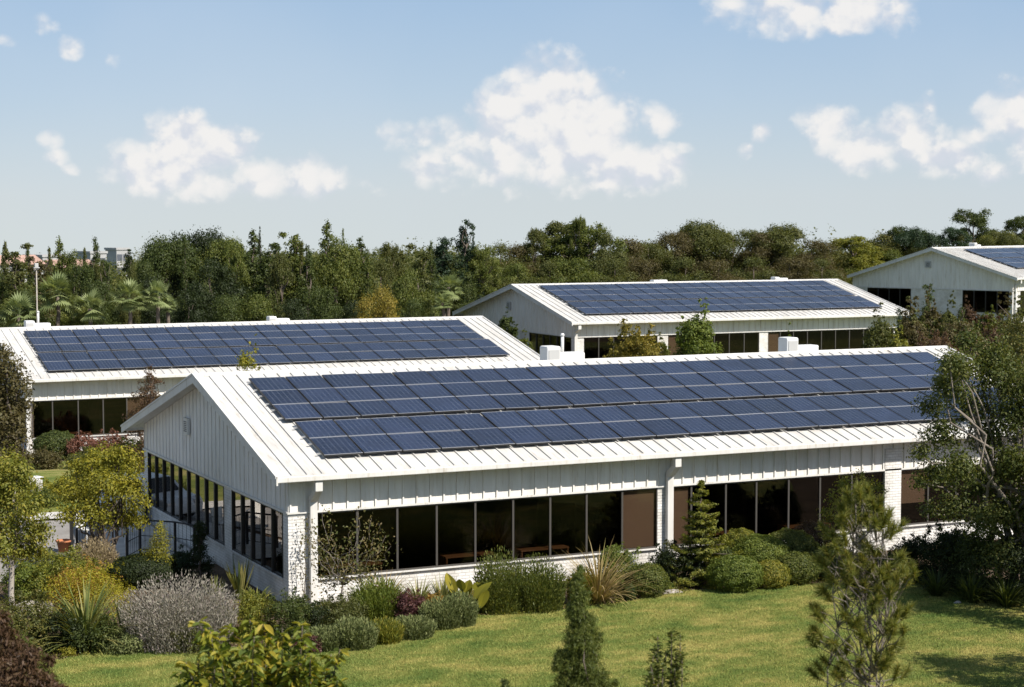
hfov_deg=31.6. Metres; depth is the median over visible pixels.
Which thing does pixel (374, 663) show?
lawn
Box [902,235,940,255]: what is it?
broadleaf tree
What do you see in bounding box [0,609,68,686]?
shrub
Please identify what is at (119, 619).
strap leaf plant
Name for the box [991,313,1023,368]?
shrub
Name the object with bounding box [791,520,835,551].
shrub
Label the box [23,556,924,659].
ground cover
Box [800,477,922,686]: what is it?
tufted pine
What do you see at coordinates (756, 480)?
window
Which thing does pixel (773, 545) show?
shrub
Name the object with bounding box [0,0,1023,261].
sky
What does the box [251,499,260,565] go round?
window
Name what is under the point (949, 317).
shrub
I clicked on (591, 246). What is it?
broadleaf tree
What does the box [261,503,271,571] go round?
window
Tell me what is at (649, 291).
solar array
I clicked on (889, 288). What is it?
window
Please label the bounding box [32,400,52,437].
window
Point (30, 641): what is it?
shrub
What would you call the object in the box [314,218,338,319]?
conifer tree
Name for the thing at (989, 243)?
broadleaf tree
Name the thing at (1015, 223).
broadleaf tree
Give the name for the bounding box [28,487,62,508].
shrub
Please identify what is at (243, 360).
shrub
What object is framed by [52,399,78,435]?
window
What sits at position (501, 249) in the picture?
broadleaf tree
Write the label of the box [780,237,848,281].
broadleaf tree
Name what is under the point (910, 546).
shrub
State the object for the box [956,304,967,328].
conifer tree
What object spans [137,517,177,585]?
conifer tree
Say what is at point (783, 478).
window
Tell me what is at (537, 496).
window
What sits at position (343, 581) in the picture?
sparse tree
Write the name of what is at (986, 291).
window
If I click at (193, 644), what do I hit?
shrub
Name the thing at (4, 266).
conifer tree
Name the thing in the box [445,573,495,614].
paddle leaf plant
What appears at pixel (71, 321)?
broadleaf tree
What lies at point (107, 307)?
broadleaf tree
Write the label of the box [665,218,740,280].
broadleaf tree
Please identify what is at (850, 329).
window
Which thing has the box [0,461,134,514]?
lawn
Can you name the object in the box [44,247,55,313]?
conifer tree
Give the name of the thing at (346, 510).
window
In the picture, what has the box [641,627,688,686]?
leafy shrub
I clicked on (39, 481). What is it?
utility cabinet
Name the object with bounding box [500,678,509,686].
conifer tree
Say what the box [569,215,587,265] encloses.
broadleaf tree
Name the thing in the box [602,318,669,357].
shrub
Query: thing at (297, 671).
leafy shrub
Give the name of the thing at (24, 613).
shrub
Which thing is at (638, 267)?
broadleaf tree
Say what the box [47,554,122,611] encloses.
shrub
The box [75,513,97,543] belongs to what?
garden chair
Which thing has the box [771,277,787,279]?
rooftop unit
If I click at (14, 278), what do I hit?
cypress tree
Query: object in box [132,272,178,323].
broadleaf tree
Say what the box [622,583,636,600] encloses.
shrub
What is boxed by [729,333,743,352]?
window
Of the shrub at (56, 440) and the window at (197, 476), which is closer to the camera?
the window at (197, 476)
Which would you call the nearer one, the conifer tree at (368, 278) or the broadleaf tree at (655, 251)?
the conifer tree at (368, 278)
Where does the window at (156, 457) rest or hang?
in the office building at (239, 468)
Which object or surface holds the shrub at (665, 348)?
on the ground at (220, 573)
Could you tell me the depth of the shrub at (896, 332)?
81.61 m
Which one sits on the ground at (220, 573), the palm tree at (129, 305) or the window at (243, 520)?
the palm tree at (129, 305)
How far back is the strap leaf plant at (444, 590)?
47.94 m
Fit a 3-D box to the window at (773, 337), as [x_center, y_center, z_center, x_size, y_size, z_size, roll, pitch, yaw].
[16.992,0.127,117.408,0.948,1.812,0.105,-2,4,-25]
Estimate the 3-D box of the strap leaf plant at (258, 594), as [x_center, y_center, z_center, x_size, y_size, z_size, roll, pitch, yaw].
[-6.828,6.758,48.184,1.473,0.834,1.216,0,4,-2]
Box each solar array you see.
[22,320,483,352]
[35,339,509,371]
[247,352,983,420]
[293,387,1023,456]
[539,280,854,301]
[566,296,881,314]
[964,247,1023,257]
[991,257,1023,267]
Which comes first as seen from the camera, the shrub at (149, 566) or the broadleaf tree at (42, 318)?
the shrub at (149, 566)
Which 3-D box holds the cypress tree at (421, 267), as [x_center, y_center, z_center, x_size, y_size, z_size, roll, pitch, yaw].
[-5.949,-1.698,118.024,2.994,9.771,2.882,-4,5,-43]
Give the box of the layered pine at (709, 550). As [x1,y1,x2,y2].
[662,480,743,586]
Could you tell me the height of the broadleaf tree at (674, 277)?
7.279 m
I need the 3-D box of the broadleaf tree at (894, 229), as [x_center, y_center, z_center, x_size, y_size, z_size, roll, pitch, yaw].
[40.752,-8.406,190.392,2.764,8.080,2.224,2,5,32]
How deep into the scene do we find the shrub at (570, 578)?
49.14 m
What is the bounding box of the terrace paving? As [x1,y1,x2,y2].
[101,524,213,563]
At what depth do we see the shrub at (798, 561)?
51.65 m
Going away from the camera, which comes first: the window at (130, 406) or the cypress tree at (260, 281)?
the window at (130, 406)
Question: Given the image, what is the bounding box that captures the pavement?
[21,511,90,521]
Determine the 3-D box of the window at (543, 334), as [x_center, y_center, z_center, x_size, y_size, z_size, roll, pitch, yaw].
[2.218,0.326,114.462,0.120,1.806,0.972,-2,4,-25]
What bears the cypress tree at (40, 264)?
on the ground at (220, 573)
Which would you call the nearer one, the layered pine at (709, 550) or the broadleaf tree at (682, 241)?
the layered pine at (709, 550)
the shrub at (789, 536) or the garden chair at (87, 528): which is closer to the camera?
the shrub at (789, 536)
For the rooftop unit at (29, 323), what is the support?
on the office building at (94, 402)
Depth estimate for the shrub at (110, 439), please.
83.89 m
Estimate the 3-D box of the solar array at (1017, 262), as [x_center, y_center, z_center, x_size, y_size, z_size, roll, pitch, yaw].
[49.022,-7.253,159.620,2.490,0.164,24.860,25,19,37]
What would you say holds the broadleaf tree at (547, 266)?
on the ground at (220, 573)
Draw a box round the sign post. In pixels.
[69,517,73,549]
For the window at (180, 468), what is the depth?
58.59 m
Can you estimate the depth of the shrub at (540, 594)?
48.09 m
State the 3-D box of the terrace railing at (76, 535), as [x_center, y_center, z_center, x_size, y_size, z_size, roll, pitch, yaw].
[-13.077,6.138,55.562,0.099,1.168,1.340,1,4,14]
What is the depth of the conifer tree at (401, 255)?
121.54 m
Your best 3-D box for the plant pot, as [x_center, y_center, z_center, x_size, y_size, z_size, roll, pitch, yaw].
[-14.104,6.365,56.883,0.500,0.360,0.492,-2,4,-26]
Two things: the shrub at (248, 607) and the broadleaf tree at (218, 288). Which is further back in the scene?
the broadleaf tree at (218, 288)
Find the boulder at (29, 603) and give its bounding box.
[16,600,41,616]
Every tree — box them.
[0,241,10,305]
[0,242,37,326]
[0,264,11,308]
[0,283,55,327]
[0,291,42,326]
[0,337,39,535]
[0,441,58,604]
[24,242,34,287]
[25,256,56,325]
[33,271,76,325]
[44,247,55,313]
[47,440,155,556]
[51,235,73,321]
[51,262,94,316]
[54,294,93,325]
[59,248,81,294]
[68,287,106,324]
[82,247,87,292]
[82,275,126,324]
[88,236,101,324]
[92,259,109,283]
[96,259,117,324]
[108,278,147,323]
[112,364,165,472]
[113,249,143,324]
[116,253,172,323]
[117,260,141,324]
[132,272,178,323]
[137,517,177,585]
[138,230,210,321]
[141,279,174,323]
[147,224,225,303]
[153,288,214,323]
[160,295,176,322]
[171,254,249,322]
[178,235,188,311]
[186,520,215,585]
[190,232,256,310]
[210,290,245,321]
[220,241,252,311]
[231,290,280,321]
[239,229,263,314]
[249,242,285,313]
[256,226,262,273]
[265,296,315,319]
[266,249,295,317]
[271,245,287,299]
[277,232,305,313]
[290,245,322,318]
[295,505,401,600]
[297,240,312,316]
[303,284,349,319]
[307,233,369,319]
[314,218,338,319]
[337,229,347,308]
[341,298,368,318]
[345,236,374,301]
[352,284,400,318]
[358,255,398,311]
[360,251,376,318]
[377,241,403,286]
[384,268,441,316]
[393,249,407,311]
[397,294,433,317]
[406,243,440,316]
[424,277,454,314]
[425,239,440,314]
[426,236,458,316]
[427,254,479,315]
[432,292,451,316]
[434,273,463,316]
[450,219,476,315]
[450,283,474,315]
[454,245,504,302]
[468,237,484,301]
[476,265,520,295]
[480,240,528,283]
[492,260,543,283]
[498,307,517,338]
[500,241,543,273]
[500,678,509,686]
[515,257,573,283]
[519,232,585,275]
[523,228,548,277]
[535,220,594,272]
[542,257,607,282]
[549,221,628,278]
[550,565,618,686]
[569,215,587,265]
[585,255,644,282]
[589,226,631,281]
[613,235,650,278]
[621,257,672,281]
[625,239,678,278]
[647,227,710,276]
[647,254,716,280]
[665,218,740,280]
[693,257,745,280]
[710,228,779,276]
[722,253,788,279]
[734,230,786,276]
[744,222,813,270]
[766,255,819,279]
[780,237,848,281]
[791,256,851,284]
[810,244,866,282]
[816,468,889,552]
[829,234,889,269]
[834,261,864,278]
[841,247,884,283]
[848,233,913,262]
[868,247,904,265]
[872,224,939,255]
[886,226,910,253]
[893,305,902,333]
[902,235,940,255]
[902,320,1023,588]
[903,229,929,252]
[919,283,935,334]
[934,226,973,246]
[949,208,997,246]
[956,231,966,246]
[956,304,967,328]
[968,235,1007,245]
[975,228,1023,245]
[991,304,1023,400]
[996,232,1017,245]
[1002,215,1023,242]
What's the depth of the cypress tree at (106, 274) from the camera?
113.63 m
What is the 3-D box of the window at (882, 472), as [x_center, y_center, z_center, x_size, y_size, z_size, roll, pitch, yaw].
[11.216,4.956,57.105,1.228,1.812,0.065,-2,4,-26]
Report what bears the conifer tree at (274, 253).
on the ground at (220, 573)
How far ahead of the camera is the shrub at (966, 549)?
50.10 m
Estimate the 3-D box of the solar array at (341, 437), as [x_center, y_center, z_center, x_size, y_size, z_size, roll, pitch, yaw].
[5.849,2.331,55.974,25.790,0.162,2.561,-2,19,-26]
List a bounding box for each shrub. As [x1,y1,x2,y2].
[0,559,57,602]
[0,588,57,655]
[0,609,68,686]
[2,629,64,686]
[4,471,43,495]
[17,543,108,600]
[24,445,63,469]
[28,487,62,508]
[30,475,74,498]
[30,604,86,655]
[31,430,73,456]
[40,555,139,621]
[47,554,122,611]
[55,613,121,655]
[59,644,76,657]
[60,446,108,468]
[64,430,96,460]
[73,535,119,580]
[86,428,128,451]
[101,624,149,655]
[105,553,183,587]
[114,436,143,461]
[115,569,240,654]
[167,544,200,585]
[169,614,349,686]
[169,623,221,655]
[232,588,280,637]
[235,333,260,370]
[260,586,316,639]
[291,632,321,652]
[302,623,345,651]
[304,602,330,628]
[315,591,369,625]
[329,613,379,650]
[347,574,404,621]
[371,616,405,644]
[387,588,428,618]
[393,613,438,640]
[417,590,442,607]
[417,594,465,630]
[440,589,478,626]
[472,544,525,614]
[508,551,567,613]
[518,328,532,349]
[566,564,595,605]
[593,541,641,588]
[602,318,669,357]
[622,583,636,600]
[624,562,670,598]
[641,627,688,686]
[647,539,708,587]
[651,332,670,355]
[671,296,723,355]
[704,554,764,593]
[706,546,740,579]
[718,527,763,557]
[731,533,789,582]
[748,559,791,588]
[765,527,819,567]
[775,551,821,585]
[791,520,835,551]
[809,544,851,580]
[862,302,898,347]
[869,545,906,584]
[886,320,908,347]
[888,531,944,580]
[890,296,932,346]
[891,310,916,346]
[906,296,926,335]
[914,518,971,591]
[916,329,962,353]
[917,290,941,337]
[926,314,954,343]
[936,318,979,348]
[938,291,966,344]
[940,522,986,573]
[946,529,1003,597]
[956,294,980,326]
[958,314,994,351]
[961,329,989,357]
[969,522,1023,606]
[972,304,998,331]
[979,315,1011,347]
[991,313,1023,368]
[993,291,1022,334]
[1001,307,1023,361]
[1008,292,1023,328]
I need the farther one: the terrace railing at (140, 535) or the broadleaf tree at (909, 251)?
the broadleaf tree at (909, 251)
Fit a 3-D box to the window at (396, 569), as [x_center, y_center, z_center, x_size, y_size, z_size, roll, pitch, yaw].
[-3.727,5.435,49.934,1.187,1.812,0.065,-2,4,-26]
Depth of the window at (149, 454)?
62.20 m
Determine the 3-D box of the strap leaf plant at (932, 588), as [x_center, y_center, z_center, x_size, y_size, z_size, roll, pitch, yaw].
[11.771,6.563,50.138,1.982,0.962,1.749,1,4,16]
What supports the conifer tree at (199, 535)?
on the ground at (220, 573)
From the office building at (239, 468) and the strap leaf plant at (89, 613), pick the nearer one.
the strap leaf plant at (89, 613)
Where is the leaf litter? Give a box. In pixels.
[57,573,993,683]
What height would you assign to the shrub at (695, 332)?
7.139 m
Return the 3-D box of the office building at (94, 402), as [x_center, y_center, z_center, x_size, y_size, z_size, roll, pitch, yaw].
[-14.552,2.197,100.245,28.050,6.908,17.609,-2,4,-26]
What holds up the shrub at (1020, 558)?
on the ground at (220, 573)
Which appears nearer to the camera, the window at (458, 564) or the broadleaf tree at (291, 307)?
the window at (458, 564)
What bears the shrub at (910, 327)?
on the ground at (220, 573)
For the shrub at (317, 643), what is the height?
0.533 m
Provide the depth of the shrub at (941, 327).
84.58 m
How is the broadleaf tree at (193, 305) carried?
on the ground at (220, 573)
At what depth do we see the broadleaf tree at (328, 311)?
109.59 m
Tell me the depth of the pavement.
63.58 m
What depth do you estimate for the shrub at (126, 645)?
43.43 m
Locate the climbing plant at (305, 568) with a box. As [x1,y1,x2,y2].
[293,518,321,600]
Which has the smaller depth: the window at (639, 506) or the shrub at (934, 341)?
the window at (639, 506)
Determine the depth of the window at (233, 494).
53.37 m
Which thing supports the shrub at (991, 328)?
on the ground at (220, 573)
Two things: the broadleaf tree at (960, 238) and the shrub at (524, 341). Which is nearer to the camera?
the shrub at (524, 341)
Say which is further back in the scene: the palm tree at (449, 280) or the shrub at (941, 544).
the palm tree at (449, 280)
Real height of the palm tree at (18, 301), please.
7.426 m
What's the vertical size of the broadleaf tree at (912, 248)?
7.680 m
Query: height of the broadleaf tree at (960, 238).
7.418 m
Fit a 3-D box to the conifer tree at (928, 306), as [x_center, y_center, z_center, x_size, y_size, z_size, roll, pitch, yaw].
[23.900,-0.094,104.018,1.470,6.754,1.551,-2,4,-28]
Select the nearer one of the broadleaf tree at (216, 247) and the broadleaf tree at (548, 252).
the broadleaf tree at (216, 247)
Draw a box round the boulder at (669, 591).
[664,589,681,593]
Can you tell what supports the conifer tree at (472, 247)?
on the ground at (220, 573)
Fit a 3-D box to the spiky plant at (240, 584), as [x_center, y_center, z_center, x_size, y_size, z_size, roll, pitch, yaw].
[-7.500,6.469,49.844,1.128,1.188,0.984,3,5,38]
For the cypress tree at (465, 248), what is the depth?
136.62 m
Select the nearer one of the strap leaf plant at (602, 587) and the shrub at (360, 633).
the shrub at (360, 633)
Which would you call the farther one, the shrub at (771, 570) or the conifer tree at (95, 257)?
the conifer tree at (95, 257)
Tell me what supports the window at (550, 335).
in the office building at (541, 316)
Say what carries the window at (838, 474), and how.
in the office building at (239, 468)
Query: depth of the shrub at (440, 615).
46.09 m
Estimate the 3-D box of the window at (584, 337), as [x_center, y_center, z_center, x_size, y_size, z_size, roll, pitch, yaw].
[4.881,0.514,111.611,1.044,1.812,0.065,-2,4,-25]
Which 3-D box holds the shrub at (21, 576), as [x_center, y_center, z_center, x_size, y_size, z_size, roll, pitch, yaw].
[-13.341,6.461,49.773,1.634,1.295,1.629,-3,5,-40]
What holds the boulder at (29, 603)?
on the ground at (220, 573)
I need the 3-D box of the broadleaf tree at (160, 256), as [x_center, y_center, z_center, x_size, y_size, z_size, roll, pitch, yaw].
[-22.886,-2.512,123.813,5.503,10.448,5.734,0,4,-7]
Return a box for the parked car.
[97,472,147,522]
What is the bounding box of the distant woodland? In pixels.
[0,226,971,304]
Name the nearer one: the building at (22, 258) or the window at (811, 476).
the window at (811, 476)
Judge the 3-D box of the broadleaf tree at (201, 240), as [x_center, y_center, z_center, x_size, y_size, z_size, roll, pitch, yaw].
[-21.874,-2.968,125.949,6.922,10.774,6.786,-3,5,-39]
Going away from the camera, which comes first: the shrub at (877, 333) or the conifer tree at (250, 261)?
the shrub at (877, 333)
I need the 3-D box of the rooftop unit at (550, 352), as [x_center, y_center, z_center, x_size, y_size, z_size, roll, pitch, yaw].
[1.699,0.316,60.649,1.450,1.300,0.620,-2,4,-26]
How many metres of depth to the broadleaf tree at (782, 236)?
157.59 m
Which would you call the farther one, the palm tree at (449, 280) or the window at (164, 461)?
the palm tree at (449, 280)
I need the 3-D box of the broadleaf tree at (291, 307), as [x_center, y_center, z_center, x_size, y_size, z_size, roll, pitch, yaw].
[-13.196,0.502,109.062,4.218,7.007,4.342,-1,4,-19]
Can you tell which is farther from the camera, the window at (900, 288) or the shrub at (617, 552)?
the window at (900, 288)
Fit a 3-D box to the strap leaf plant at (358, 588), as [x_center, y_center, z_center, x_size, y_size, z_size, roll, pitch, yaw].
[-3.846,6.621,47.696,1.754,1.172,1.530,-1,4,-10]
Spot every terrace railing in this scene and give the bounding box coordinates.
[75,522,96,553]
[125,519,194,555]
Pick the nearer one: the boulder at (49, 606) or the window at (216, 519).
the boulder at (49, 606)
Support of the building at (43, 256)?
on the ground at (220, 573)
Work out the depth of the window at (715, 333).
115.79 m
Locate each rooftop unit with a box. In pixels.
[24,311,50,326]
[266,316,289,320]
[540,333,584,359]
[650,280,666,281]
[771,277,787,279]
[778,337,817,351]
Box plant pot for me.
[56,539,70,551]
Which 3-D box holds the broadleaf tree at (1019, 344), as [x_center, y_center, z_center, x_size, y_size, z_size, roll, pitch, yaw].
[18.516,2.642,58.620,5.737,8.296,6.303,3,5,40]
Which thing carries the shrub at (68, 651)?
on the ground at (220, 573)
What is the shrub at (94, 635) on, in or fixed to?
on the ground at (220, 573)
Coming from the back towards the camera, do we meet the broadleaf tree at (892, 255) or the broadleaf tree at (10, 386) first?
the broadleaf tree at (892, 255)
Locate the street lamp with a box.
[33,263,39,315]
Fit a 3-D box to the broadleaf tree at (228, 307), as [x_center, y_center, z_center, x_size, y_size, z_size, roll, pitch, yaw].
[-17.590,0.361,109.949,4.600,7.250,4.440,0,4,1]
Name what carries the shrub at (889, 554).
on the ground at (220, 573)
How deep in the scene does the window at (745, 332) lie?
116.57 m
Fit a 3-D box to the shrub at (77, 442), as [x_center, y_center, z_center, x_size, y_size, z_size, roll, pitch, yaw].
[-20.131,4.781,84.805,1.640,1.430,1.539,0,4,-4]
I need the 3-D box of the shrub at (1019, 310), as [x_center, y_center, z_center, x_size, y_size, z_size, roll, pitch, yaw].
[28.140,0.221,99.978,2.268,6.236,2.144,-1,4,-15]
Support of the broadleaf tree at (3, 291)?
on the ground at (220, 573)
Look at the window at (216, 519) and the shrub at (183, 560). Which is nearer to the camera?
the shrub at (183, 560)
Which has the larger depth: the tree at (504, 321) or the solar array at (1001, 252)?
the solar array at (1001, 252)
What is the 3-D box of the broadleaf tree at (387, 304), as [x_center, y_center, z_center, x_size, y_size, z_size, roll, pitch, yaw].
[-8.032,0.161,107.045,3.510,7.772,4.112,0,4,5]
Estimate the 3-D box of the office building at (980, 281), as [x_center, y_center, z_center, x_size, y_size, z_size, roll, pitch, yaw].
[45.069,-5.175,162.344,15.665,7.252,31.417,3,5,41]
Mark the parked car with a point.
(146, 511)
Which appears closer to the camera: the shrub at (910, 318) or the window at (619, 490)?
the window at (619, 490)
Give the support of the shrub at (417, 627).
on the ground at (220, 573)
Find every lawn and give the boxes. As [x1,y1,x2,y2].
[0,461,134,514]
[45,583,1023,686]
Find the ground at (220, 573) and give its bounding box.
[0,261,1019,662]
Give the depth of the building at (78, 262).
336.87 m
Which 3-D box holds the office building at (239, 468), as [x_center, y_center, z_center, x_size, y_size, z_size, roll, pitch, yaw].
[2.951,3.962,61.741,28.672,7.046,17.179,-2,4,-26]
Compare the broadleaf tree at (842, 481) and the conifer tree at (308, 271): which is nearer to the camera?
the broadleaf tree at (842, 481)
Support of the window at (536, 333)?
in the office building at (541, 316)
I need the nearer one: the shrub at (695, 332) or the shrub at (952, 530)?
the shrub at (952, 530)
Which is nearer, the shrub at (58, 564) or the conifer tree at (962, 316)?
the shrub at (58, 564)
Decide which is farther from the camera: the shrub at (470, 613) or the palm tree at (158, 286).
the palm tree at (158, 286)
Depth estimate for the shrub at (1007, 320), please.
83.22 m
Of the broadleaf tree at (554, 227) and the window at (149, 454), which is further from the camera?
the broadleaf tree at (554, 227)
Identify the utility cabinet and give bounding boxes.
[24,476,42,493]
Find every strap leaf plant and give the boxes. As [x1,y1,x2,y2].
[28,573,143,654]
[102,599,154,640]
[233,586,277,609]
[336,576,382,595]
[363,570,422,591]
[398,575,441,605]
[423,572,456,598]
[557,536,653,607]
[906,565,957,596]
[937,571,997,603]
[977,571,1023,607]
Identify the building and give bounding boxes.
[0,255,44,282]
[0,316,539,452]
[23,254,61,259]
[43,259,90,273]
[75,251,107,263]
[104,247,129,276]
[120,345,1023,606]
[452,279,911,358]
[847,245,1023,320]
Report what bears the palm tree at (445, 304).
on the ground at (220, 573)
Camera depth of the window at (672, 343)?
114.18 m
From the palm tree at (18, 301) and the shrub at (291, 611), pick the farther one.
the palm tree at (18, 301)
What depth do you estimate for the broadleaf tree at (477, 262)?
136.63 m
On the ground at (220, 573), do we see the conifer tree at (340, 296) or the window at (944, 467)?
the conifer tree at (340, 296)
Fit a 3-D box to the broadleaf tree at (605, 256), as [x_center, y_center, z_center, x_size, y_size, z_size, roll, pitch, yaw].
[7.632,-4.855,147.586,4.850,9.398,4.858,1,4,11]
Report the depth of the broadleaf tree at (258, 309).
109.04 m
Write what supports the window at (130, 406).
in the office building at (94, 402)
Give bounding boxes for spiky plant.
[200,576,224,602]
[224,557,256,597]
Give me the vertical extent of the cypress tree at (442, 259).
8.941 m
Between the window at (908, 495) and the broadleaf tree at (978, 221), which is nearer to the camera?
the window at (908, 495)
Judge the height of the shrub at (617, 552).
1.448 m
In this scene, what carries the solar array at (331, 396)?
on the office building at (239, 468)
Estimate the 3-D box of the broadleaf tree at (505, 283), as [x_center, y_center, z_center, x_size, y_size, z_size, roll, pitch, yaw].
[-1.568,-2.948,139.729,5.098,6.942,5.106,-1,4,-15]
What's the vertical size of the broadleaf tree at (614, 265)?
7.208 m
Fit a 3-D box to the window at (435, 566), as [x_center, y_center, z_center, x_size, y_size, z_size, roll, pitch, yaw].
[-2.656,5.400,50.448,1.187,1.812,0.065,-2,4,-26]
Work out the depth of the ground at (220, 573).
51.19 m
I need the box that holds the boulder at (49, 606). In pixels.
[45,602,57,614]
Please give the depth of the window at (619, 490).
53.01 m
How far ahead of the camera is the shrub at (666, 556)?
51.64 m
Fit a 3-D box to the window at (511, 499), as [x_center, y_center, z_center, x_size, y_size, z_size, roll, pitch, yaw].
[-0.513,5.332,51.477,1.187,1.812,0.065,-2,4,-26]
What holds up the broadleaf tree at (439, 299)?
on the ground at (220, 573)
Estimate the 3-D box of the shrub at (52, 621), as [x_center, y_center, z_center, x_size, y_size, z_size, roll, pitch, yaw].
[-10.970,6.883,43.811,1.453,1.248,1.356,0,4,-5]
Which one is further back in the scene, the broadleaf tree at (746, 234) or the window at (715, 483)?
the broadleaf tree at (746, 234)
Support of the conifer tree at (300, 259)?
on the ground at (220, 573)
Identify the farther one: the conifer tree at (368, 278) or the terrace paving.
the conifer tree at (368, 278)
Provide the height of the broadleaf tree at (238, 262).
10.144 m
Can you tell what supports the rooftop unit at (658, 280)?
on the office building at (541, 316)
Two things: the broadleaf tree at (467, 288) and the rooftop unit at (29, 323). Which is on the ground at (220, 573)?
the broadleaf tree at (467, 288)
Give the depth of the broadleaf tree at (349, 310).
108.38 m
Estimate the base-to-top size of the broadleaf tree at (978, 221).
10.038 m
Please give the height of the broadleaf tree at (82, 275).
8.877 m
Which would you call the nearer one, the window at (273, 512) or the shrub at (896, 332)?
the window at (273, 512)
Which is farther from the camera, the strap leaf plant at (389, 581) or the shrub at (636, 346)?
the shrub at (636, 346)
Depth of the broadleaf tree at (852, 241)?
186.14 m
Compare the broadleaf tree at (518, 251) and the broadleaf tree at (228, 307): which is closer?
the broadleaf tree at (228, 307)
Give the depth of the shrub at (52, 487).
68.99 m
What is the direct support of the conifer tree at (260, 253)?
on the ground at (220, 573)
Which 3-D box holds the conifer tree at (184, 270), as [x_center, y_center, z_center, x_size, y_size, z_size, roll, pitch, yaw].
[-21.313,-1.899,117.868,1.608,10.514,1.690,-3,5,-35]
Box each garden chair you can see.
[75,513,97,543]
[124,513,143,543]
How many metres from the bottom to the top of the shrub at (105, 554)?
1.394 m
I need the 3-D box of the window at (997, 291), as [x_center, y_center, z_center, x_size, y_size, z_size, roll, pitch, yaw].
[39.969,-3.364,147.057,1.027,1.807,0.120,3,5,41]
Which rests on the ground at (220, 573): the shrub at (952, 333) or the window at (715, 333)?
the shrub at (952, 333)
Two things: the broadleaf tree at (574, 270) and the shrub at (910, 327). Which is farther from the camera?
the broadleaf tree at (574, 270)
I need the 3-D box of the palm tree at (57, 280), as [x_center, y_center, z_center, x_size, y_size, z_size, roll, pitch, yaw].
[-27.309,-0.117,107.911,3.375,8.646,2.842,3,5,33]
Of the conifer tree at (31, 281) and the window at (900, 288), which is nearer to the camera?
the conifer tree at (31, 281)
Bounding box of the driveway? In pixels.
[0,519,120,581]
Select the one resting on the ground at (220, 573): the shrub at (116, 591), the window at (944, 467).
the shrub at (116, 591)
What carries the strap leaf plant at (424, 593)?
on the ground at (220, 573)
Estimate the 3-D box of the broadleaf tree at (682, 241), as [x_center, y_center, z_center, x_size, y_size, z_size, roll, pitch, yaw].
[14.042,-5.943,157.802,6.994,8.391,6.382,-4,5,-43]
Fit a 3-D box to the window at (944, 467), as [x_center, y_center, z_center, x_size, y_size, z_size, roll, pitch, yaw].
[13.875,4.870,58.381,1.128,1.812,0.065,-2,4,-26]
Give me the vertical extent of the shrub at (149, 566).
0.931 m
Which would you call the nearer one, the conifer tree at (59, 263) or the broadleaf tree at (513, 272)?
the conifer tree at (59, 263)
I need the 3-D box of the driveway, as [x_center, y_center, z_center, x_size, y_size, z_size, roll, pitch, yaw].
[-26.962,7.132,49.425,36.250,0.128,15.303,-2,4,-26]
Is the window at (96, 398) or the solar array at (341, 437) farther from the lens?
the window at (96, 398)
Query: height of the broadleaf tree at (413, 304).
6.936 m
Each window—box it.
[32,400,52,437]
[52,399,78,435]
[78,398,103,435]
[103,397,126,434]
[117,254,122,260]
[127,396,145,432]
[147,452,155,507]
[155,456,162,510]
[163,459,170,515]
[170,462,178,519]
[179,466,187,522]
[187,470,195,527]
[196,474,204,525]
[205,478,214,539]
[214,482,224,545]
[231,490,240,553]
[241,494,250,559]
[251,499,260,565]
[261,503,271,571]
[271,508,282,577]
[318,510,356,577]
[357,507,397,574]
[397,504,436,570]
[437,501,474,566]
[475,498,512,563]
[513,496,549,560]
[536,333,542,352]
[543,334,549,345]
[550,335,556,345]
[550,493,586,556]
[564,337,570,351]
[584,337,598,357]
[587,490,621,553]
[622,488,656,550]
[668,335,680,354]
[673,485,691,545]
[691,483,725,534]
[714,333,728,352]
[726,480,756,533]
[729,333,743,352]
[744,332,758,352]
[756,478,788,532]
[768,331,779,351]
[788,476,819,527]
[807,330,821,349]
[820,474,851,531]
[821,330,835,349]
[849,329,863,348]
[851,471,883,528]
[889,288,899,305]
[900,288,910,309]
[901,468,928,525]
[928,467,955,522]
[962,290,973,310]
[974,290,985,312]
[985,291,996,312]
[997,291,1008,312]
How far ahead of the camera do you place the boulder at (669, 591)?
50.64 m
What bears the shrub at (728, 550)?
on the ground at (220, 573)
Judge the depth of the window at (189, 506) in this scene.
57.69 m
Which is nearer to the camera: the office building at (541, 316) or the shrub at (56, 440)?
the shrub at (56, 440)
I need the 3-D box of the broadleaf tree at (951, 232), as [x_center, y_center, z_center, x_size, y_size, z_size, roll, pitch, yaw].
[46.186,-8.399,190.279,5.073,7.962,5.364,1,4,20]
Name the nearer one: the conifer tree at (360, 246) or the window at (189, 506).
the window at (189, 506)
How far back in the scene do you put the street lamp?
100.76 m
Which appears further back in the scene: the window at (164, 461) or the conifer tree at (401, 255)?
the conifer tree at (401, 255)
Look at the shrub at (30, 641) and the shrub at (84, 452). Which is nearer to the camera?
the shrub at (30, 641)
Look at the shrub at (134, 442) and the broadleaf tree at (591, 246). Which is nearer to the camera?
the shrub at (134, 442)
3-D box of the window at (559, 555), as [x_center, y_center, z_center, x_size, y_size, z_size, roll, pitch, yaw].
[1.630,5.263,52.505,1.187,1.812,0.065,-2,4,-26]
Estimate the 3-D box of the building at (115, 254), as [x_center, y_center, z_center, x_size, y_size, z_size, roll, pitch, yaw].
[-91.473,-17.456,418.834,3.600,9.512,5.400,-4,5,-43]
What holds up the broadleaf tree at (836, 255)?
on the ground at (220, 573)

